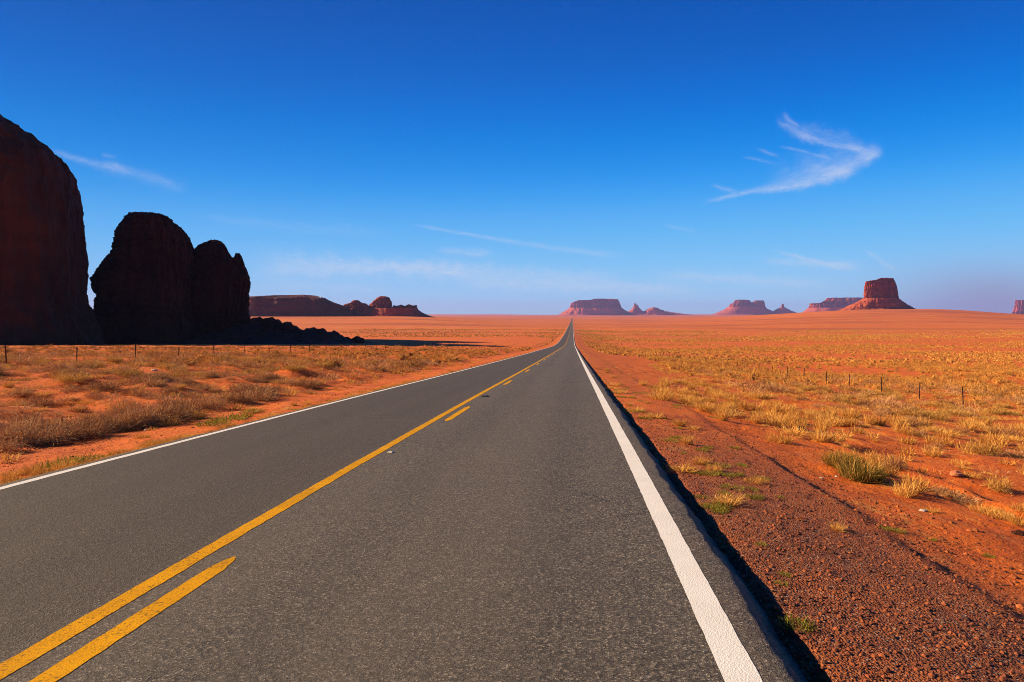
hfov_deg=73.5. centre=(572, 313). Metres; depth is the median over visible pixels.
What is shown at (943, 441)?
dry grass tuft
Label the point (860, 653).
gravel
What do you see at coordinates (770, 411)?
dry grass tuft
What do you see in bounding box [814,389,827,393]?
sage clump
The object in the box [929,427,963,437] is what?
dry grass tuft
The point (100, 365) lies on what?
sage clump
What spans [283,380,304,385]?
dry brush
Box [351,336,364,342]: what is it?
boulder
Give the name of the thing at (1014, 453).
dry brush
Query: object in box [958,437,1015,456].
sage clump
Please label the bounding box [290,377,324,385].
dry brush
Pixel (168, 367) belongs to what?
sage clump
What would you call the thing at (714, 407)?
dry grass tuft
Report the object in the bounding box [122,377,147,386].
dry brush
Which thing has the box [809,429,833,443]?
dry grass tuft
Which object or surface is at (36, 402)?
dry brush
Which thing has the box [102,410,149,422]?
dry brush
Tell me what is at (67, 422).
dry brush
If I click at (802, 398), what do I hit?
dry brush
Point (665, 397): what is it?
dry grass tuft
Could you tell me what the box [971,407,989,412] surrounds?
sage clump
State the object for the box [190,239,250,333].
sandstone monolith
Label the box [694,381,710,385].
dry grass tuft
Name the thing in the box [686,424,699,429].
roadside tuft
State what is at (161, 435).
verge pebbles
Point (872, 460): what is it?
dry grass tuft
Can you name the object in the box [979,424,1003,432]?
dry grass tuft
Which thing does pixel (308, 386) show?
dry brush
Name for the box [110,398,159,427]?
dry brush
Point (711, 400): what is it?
dry grass tuft
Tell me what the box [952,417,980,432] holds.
dry grass tuft
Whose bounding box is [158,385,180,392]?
dry brush
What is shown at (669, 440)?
roadside tuft
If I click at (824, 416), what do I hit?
dry grass tuft
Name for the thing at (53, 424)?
dry brush
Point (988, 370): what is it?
sagebrush field
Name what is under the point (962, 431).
dry brush
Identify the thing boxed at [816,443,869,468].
bunchgrass
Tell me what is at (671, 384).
dead stalks
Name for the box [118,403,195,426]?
dry brush
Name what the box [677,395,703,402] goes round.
dry grass tuft
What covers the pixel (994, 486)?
sage clump
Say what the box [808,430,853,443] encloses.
dry grass tuft
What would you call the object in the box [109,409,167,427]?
dry brush
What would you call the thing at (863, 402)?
dry brush
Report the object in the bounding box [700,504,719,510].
green weed
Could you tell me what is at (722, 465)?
roadside tuft
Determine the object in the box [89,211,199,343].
sandstone monolith
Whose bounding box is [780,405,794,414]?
dry grass tuft
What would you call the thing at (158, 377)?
dry brush
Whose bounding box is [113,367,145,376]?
sage clump
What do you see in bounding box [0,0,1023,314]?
sky
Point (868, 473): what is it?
bunchgrass
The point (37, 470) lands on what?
verge tuft
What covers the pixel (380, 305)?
butte
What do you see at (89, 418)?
dry brush
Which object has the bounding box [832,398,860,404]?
sage clump
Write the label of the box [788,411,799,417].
dry grass tuft
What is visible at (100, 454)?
green weed
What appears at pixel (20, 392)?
dry brush
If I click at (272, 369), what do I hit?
sage clump
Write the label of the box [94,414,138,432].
dry brush
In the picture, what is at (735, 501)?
roadside tuft
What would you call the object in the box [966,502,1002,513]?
dry grass tuft
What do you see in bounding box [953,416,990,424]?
dry grass tuft
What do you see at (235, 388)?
dry brush
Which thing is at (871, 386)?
wire fence
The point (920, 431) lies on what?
dry brush
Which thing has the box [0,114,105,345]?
sandstone monolith
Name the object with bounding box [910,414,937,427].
dry grass tuft
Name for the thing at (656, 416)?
roadside tuft
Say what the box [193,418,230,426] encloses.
green weed
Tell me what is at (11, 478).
verge tuft
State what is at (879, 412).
dry brush
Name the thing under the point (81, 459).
green weed
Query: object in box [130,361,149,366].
sage clump
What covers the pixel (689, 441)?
roadside tuft
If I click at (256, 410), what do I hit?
green weed
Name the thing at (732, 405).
dry grass tuft
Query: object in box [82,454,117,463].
verge tuft
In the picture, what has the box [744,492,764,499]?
roadside tuft
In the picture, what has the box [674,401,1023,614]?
pebbles
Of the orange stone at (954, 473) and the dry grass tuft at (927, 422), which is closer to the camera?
the orange stone at (954, 473)
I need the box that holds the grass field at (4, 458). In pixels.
[0,349,1023,476]
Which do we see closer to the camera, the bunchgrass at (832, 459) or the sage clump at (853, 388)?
the bunchgrass at (832, 459)
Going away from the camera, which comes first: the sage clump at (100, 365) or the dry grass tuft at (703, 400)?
the dry grass tuft at (703, 400)
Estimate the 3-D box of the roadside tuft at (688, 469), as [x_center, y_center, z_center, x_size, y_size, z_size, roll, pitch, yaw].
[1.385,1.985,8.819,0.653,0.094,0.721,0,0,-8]
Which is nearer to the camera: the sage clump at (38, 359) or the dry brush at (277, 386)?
the dry brush at (277, 386)
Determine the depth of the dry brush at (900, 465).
11.59 m
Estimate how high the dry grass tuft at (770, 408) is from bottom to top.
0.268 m
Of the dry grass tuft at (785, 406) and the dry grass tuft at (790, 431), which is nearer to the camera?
the dry grass tuft at (790, 431)
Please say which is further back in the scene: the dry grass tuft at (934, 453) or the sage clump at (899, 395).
the sage clump at (899, 395)
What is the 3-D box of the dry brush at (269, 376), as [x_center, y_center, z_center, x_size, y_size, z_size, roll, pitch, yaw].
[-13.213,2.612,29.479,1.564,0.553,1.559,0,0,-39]
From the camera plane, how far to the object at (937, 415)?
26.09 m
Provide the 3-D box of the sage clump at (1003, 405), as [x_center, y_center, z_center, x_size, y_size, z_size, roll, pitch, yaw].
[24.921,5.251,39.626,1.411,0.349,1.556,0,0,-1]
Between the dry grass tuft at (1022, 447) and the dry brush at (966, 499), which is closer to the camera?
the dry brush at (966, 499)
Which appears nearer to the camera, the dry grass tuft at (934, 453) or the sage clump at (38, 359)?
the dry grass tuft at (934, 453)
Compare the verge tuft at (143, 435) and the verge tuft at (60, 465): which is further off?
the verge tuft at (143, 435)
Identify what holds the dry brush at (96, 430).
on the ground
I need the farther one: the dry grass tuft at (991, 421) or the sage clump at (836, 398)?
the sage clump at (836, 398)
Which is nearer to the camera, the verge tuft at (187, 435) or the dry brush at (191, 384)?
the verge tuft at (187, 435)
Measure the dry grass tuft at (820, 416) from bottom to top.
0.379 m
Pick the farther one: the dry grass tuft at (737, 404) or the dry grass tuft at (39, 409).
the dry grass tuft at (737, 404)
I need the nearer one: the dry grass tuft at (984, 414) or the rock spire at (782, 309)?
the dry grass tuft at (984, 414)
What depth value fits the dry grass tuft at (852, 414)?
23.18 m
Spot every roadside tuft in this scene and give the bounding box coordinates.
[605,383,621,385]
[611,389,629,393]
[626,405,645,410]
[644,412,663,418]
[659,438,678,441]
[663,462,701,473]
[671,418,688,425]
[678,431,695,444]
[683,454,713,464]
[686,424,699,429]
[694,447,709,451]
[697,500,734,510]
[698,469,719,476]
[705,461,722,471]
[707,490,750,507]
[711,463,730,467]
[711,505,728,512]
[715,470,735,477]
[716,483,745,490]
[740,475,771,486]
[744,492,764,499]
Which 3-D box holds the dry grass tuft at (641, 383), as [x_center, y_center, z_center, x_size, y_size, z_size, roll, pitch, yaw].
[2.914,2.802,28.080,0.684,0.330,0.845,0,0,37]
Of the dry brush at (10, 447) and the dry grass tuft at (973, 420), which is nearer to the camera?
the dry brush at (10, 447)
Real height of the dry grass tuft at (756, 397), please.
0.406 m
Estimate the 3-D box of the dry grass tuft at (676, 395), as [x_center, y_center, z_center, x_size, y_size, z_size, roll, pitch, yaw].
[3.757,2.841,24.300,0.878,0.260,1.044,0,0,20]
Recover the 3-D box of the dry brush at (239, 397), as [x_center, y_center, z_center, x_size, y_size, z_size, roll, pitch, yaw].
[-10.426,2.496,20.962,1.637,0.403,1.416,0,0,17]
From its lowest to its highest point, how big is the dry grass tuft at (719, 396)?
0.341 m
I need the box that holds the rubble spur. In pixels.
[171,318,373,343]
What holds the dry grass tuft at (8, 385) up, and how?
on the ground
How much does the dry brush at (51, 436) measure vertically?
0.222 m
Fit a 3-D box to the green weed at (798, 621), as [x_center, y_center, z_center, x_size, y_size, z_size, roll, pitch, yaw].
[1.329,1.818,4.045,0.258,0.066,0.234,0,0,3]
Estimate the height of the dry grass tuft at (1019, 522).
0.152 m
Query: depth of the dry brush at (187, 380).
26.31 m
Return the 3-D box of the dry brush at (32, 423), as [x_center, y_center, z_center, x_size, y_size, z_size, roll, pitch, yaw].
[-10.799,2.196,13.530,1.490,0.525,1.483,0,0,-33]
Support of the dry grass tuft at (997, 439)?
on the ground
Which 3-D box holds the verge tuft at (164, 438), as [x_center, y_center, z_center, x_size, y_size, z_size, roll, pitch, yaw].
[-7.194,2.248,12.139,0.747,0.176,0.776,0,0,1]
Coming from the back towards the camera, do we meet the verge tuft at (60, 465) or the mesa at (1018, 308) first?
the mesa at (1018, 308)
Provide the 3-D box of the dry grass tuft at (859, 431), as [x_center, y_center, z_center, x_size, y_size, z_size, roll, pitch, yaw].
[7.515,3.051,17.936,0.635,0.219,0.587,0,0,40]
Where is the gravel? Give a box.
[627,412,1023,681]
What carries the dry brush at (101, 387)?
on the ground
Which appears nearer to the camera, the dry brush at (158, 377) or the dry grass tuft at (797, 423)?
the dry grass tuft at (797, 423)
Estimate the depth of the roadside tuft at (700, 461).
9.36 m
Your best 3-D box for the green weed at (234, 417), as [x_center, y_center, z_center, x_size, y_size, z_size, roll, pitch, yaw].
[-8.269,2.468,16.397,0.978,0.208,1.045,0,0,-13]
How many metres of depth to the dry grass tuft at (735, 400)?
24.06 m
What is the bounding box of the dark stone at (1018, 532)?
[1011,530,1023,535]
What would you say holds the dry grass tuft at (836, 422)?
on the ground
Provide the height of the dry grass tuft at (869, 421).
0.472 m
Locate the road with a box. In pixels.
[0,318,808,681]
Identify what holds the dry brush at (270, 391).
on the ground
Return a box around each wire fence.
[5,341,457,362]
[660,352,1021,408]
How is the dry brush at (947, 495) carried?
on the ground
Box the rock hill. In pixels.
[638,307,690,314]
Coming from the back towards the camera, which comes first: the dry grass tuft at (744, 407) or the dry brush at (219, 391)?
the dry brush at (219, 391)
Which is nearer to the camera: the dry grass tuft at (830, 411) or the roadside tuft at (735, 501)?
the roadside tuft at (735, 501)
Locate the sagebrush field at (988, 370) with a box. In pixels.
[0,345,1023,400]
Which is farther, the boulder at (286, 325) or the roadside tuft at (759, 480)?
the boulder at (286, 325)
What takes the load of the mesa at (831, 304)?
on the ground
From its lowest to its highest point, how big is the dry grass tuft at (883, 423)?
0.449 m
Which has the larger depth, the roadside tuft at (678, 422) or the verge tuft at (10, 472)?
the roadside tuft at (678, 422)
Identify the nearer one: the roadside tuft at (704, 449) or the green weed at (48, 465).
the green weed at (48, 465)
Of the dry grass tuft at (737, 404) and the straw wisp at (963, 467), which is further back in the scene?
the dry grass tuft at (737, 404)
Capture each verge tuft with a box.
[0,468,25,477]
[0,472,19,482]
[17,461,45,474]
[24,467,67,476]
[28,464,47,474]
[44,457,81,471]
[53,462,85,470]
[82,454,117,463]
[106,448,127,454]
[113,447,145,453]
[133,433,155,438]
[136,439,156,447]
[154,435,180,442]
[166,433,191,439]
[219,421,236,426]
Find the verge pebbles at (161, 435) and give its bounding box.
[1,392,348,468]
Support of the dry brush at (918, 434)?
on the ground
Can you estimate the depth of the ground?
11.62 m
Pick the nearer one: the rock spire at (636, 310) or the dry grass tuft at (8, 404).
the dry grass tuft at (8, 404)
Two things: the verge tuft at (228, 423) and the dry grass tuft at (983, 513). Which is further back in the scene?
the verge tuft at (228, 423)
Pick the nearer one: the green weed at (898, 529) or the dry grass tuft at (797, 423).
the green weed at (898, 529)
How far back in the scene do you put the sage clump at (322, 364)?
38.14 m
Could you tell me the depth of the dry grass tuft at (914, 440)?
16.45 m
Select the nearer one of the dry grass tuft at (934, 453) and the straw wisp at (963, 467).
the straw wisp at (963, 467)
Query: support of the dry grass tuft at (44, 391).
on the ground
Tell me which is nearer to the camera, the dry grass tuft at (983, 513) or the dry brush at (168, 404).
the dry grass tuft at (983, 513)
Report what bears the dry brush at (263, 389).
on the ground
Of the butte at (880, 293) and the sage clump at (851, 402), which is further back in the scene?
the butte at (880, 293)
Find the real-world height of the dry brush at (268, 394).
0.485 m
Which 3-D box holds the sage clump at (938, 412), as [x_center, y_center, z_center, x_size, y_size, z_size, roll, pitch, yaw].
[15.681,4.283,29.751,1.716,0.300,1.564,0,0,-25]
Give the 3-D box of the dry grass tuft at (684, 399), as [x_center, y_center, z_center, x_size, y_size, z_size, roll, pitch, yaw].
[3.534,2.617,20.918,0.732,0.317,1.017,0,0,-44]
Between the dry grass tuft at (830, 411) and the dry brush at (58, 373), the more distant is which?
the dry brush at (58, 373)
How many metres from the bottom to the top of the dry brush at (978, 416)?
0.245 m
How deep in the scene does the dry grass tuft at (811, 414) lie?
21.87 m
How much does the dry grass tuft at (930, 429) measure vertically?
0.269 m
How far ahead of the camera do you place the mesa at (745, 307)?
14223.60 m
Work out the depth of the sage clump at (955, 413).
30.01 m
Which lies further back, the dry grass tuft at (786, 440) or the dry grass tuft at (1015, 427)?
the dry grass tuft at (1015, 427)
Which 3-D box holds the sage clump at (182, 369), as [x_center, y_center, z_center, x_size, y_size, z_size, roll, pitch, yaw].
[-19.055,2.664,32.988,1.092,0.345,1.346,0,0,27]
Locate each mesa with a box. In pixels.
[248,295,359,316]
[555,299,634,315]
[712,300,775,314]
[803,297,915,311]
[1011,300,1023,313]
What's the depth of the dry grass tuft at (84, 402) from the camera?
19.18 m
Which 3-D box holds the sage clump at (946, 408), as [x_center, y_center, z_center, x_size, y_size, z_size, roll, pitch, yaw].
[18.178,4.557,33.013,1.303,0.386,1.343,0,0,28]
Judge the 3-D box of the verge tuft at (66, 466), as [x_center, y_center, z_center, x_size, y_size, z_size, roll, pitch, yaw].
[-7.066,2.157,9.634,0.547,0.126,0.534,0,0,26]
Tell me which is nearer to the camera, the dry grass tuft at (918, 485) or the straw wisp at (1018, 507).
the straw wisp at (1018, 507)
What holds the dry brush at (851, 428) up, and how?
on the ground
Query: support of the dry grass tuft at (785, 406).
on the ground
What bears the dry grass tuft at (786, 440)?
on the ground
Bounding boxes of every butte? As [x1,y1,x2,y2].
[367,296,435,317]
[837,278,913,310]
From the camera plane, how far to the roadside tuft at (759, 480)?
8.36 m
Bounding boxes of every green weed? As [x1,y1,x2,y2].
[30,459,68,472]
[40,452,94,467]
[67,452,105,460]
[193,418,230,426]
[206,413,247,422]
[231,411,253,418]
[240,407,266,412]
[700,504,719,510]
[773,580,788,585]
[776,609,819,632]
[890,527,905,533]
[981,552,994,557]
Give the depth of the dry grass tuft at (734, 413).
18.17 m
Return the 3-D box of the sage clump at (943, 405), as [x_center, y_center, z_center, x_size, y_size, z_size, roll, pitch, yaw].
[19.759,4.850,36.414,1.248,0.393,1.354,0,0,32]
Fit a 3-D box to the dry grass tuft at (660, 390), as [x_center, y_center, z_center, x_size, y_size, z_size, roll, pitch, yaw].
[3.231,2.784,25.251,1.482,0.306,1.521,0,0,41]
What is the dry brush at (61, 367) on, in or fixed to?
on the ground
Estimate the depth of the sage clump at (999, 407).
36.78 m
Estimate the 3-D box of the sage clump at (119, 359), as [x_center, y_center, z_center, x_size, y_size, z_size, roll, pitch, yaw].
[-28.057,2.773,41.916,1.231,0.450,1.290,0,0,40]
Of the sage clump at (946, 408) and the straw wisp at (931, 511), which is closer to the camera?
the straw wisp at (931, 511)
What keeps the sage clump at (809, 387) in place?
on the ground
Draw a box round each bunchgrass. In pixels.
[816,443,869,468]
[827,449,898,485]
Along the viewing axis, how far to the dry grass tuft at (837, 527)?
6.41 m
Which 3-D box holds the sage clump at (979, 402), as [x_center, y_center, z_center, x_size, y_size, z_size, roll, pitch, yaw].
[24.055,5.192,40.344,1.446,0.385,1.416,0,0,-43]
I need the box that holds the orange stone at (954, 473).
[949,470,962,476]
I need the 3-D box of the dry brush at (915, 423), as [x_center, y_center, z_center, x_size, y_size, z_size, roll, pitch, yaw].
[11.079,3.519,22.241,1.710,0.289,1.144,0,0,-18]
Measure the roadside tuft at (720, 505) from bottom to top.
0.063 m
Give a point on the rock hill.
(653, 311)
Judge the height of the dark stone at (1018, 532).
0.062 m
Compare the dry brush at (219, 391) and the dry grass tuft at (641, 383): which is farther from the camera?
the dry grass tuft at (641, 383)
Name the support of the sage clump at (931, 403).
on the ground
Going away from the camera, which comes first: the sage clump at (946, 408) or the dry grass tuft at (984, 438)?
the dry grass tuft at (984, 438)
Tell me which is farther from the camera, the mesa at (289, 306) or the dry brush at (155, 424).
the mesa at (289, 306)
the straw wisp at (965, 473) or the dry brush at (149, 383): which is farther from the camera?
the dry brush at (149, 383)
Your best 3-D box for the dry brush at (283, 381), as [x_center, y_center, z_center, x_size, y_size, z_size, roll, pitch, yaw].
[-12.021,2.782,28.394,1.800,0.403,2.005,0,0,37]
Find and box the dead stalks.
[1,362,1023,518]
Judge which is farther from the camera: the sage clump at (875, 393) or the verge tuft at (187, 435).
the sage clump at (875, 393)
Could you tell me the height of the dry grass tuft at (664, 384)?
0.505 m
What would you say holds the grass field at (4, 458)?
on the ground
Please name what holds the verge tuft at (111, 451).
on the ground
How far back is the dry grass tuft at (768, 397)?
30.37 m
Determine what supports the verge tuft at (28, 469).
on the ground
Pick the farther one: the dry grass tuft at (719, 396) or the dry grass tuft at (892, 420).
the dry grass tuft at (719, 396)
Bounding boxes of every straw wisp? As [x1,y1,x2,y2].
[917,507,940,512]
[953,464,974,469]
[961,471,988,478]
[1005,501,1023,512]
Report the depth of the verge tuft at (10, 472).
9.55 m
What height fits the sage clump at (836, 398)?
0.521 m
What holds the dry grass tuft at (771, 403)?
on the ground
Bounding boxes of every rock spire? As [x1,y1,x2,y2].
[628,303,644,314]
[773,304,795,313]
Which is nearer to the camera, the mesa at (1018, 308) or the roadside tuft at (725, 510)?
the roadside tuft at (725, 510)
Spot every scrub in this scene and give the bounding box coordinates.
[10,335,1023,364]
[318,328,1023,341]
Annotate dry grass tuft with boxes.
[0,380,14,387]
[2,402,26,405]
[28,406,46,410]
[34,390,52,395]
[61,430,86,439]
[75,399,94,404]
[188,409,207,418]
[638,380,648,385]
[645,386,679,393]
[645,389,675,400]
[656,379,669,388]
[670,392,685,397]
[673,386,690,392]
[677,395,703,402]
[679,395,696,403]
[680,390,703,395]
[682,402,716,407]
[683,382,698,389]
[692,394,708,403]
[693,398,716,411]
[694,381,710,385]
[701,401,737,412]
[702,389,717,394]
[702,395,720,402]
[705,407,743,417]
[706,390,731,397]
[714,406,730,420]
[717,400,738,409]
[723,401,737,409]
[724,394,738,403]
[738,399,752,409]
[745,409,768,423]
[749,391,767,398]
[750,402,765,411]
[753,409,790,417]
[756,394,776,398]
[757,412,789,426]
[758,430,796,444]
[761,407,781,414]
[763,404,786,410]
[767,424,816,436]
[768,399,777,406]
[769,402,796,409]
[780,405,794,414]
[782,412,800,422]
[784,415,810,428]
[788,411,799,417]
[795,406,822,415]
[805,407,819,418]
[806,412,845,425]
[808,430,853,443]
[809,417,835,431]
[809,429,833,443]
[813,418,848,425]
[816,412,835,419]
[817,405,845,416]
[827,519,851,533]
[838,407,866,419]
[840,405,856,415]
[840,414,862,419]
[845,417,855,425]
[854,426,864,433]
[857,449,920,469]
[860,411,879,424]
[871,412,889,425]
[885,415,906,424]
[889,422,911,432]
[889,479,922,497]
[890,467,936,493]
[896,425,920,434]
[899,436,920,444]
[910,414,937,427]
[919,425,935,431]
[919,444,949,457]
[922,432,957,446]
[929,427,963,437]
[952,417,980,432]
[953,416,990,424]
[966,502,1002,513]
[974,506,1011,519]
[975,409,990,417]
[977,433,996,442]
[978,428,1013,444]
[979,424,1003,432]
[981,416,995,424]
[984,508,1015,520]
[998,434,1023,441]
[1002,510,1023,525]
[1004,421,1023,432]
[1004,442,1023,449]
[1017,463,1023,474]
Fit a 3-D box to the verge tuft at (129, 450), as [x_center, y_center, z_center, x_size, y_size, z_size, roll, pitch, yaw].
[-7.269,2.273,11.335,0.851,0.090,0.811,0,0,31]
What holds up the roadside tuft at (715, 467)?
on the ground
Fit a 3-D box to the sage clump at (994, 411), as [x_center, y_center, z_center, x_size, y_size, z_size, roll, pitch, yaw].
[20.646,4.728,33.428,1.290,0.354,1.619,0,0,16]
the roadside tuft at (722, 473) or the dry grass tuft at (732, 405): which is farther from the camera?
the dry grass tuft at (732, 405)
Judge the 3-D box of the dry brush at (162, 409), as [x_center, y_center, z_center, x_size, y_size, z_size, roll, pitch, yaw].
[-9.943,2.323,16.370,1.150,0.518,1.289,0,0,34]
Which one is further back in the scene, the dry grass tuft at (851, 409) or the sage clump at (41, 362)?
the sage clump at (41, 362)
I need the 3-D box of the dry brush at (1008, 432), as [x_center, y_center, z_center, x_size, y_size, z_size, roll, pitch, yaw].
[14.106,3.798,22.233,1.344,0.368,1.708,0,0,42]
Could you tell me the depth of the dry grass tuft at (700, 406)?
18.56 m
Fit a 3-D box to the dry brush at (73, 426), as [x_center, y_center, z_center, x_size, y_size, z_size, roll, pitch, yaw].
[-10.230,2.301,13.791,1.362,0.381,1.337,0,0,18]
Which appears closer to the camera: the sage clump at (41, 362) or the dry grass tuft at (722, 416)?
the dry grass tuft at (722, 416)
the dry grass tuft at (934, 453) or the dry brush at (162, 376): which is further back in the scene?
the dry brush at (162, 376)
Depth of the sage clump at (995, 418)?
29.03 m
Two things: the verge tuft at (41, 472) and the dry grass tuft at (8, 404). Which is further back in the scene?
the dry grass tuft at (8, 404)
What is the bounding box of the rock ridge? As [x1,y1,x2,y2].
[343,300,370,315]
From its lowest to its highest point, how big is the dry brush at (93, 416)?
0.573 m
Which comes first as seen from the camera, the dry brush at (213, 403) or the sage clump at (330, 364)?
the dry brush at (213, 403)
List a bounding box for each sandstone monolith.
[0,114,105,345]
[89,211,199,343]
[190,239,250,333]
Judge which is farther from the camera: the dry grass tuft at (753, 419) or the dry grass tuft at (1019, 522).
the dry grass tuft at (753, 419)
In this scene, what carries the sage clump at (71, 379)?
on the ground
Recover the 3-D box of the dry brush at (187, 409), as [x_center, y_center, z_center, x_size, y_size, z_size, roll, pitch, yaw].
[-9.635,2.280,16.948,1.485,0.630,1.194,0,0,7]
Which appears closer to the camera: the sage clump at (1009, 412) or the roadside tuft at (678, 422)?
the roadside tuft at (678, 422)
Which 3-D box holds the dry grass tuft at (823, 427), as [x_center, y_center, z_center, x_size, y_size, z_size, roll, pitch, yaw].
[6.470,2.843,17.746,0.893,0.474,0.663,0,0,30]
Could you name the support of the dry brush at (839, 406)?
on the ground
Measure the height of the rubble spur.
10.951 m
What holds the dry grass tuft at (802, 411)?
on the ground
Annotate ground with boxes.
[0,309,1023,681]
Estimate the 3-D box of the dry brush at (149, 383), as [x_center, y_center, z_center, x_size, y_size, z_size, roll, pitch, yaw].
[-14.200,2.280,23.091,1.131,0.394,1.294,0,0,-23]
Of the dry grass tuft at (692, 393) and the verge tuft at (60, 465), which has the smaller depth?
the verge tuft at (60, 465)
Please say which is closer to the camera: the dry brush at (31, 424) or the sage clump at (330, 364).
the dry brush at (31, 424)
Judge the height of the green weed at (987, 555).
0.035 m
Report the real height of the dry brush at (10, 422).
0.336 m
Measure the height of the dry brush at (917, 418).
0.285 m
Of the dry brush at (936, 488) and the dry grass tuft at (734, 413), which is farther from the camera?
the dry grass tuft at (734, 413)
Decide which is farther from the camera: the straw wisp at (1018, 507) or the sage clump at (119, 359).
the sage clump at (119, 359)
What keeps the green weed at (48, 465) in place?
on the ground
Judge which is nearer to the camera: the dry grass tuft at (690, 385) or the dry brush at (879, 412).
the dry brush at (879, 412)
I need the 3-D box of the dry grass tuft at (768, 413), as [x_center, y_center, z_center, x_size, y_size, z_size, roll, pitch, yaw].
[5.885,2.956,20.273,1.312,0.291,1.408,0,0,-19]
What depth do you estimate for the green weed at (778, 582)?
4.76 m
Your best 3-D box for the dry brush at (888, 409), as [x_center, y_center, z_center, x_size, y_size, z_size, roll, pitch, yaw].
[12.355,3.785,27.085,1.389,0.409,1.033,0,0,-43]
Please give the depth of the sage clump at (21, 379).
25.81 m
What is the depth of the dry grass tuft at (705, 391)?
29.27 m
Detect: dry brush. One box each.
[0,414,53,433]
[0,416,29,428]
[0,417,92,447]
[0,424,34,442]
[0,424,54,445]
[0,436,27,452]
[3,417,65,430]
[4,388,36,395]
[4,409,54,421]
[18,432,71,446]
[24,421,92,432]
[25,396,52,406]
[29,413,111,432]
[33,415,104,428]
[36,415,74,423]
[38,368,84,377]
[51,419,97,436]
[52,362,66,369]
[62,417,123,439]
[75,407,118,426]
[83,378,126,391]
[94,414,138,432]
[98,399,144,415]
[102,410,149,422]
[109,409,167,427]
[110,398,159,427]
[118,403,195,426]
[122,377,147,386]
[135,371,164,380]
[137,377,169,386]
[141,402,179,417]
[150,371,170,380]
[152,393,192,409]
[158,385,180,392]
[161,396,205,418]
[173,377,194,383]
[185,382,202,386]
[190,393,235,409]
[202,368,218,378]
[207,388,223,393]
[216,389,257,402]
[217,382,260,394]
[232,382,278,394]
[235,387,281,401]
[249,376,268,382]
[250,368,278,380]
[253,387,281,395]
[264,383,284,389]
[269,376,299,384]
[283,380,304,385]
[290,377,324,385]
[299,379,323,388]
[795,396,808,400]
[811,402,825,407]
[830,403,848,408]
[847,425,865,432]
[856,398,870,404]
[871,408,887,416]
[872,406,898,414]
[876,455,909,472]
[898,402,918,407]
[900,418,929,427]
[902,415,937,421]
[908,430,925,436]
[909,428,931,433]
[926,442,945,448]
[927,483,951,494]
[934,487,968,496]
[937,489,966,499]
[943,425,975,435]
[951,493,986,506]
[964,413,982,417]
[985,425,1021,435]
[999,449,1023,458]
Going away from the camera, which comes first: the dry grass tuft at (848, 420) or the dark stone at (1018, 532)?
the dark stone at (1018, 532)
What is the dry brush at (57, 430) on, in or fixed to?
on the ground
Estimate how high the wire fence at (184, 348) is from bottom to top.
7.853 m
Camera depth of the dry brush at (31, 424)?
13.75 m
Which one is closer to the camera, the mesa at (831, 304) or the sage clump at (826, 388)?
the sage clump at (826, 388)
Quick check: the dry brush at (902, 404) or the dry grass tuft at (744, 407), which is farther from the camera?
the dry brush at (902, 404)
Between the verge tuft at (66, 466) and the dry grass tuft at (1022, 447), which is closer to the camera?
the verge tuft at (66, 466)
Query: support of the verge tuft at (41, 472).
on the ground
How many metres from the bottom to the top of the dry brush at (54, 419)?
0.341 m
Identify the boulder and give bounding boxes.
[260,317,276,324]
[277,322,295,330]
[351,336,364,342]
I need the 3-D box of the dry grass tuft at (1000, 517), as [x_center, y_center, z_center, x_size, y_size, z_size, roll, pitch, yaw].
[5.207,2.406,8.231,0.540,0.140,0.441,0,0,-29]
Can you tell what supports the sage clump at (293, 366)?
on the ground
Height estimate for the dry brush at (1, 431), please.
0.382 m
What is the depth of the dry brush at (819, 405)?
27.67 m
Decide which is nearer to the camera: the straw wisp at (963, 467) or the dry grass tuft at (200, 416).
the straw wisp at (963, 467)
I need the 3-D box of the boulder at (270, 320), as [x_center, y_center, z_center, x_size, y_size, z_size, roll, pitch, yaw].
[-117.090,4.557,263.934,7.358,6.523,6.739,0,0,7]
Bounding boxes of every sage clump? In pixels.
[4,375,36,380]
[28,355,52,362]
[32,359,49,365]
[46,369,98,383]
[81,360,105,368]
[107,356,124,362]
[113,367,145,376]
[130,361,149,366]
[162,362,177,368]
[165,366,189,372]
[167,370,178,377]
[259,366,276,371]
[283,363,308,369]
[314,361,328,366]
[325,361,337,366]
[800,384,820,390]
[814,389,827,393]
[820,386,833,391]
[829,393,853,401]
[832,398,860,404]
[847,386,861,391]
[865,390,885,395]
[890,393,906,399]
[896,406,927,418]
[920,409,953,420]
[922,409,949,415]
[925,400,941,406]
[934,401,953,407]
[941,405,957,410]
[941,409,974,416]
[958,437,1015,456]
[971,399,988,404]
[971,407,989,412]
[975,416,999,420]
[982,472,1017,492]
[986,407,1005,414]
[986,408,1014,415]
[990,406,1008,410]
[991,402,1010,407]
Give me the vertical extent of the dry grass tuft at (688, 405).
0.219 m
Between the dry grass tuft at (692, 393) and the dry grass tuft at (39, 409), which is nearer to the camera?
the dry grass tuft at (39, 409)
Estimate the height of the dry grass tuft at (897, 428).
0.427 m
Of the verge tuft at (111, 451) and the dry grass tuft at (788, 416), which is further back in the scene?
the dry grass tuft at (788, 416)

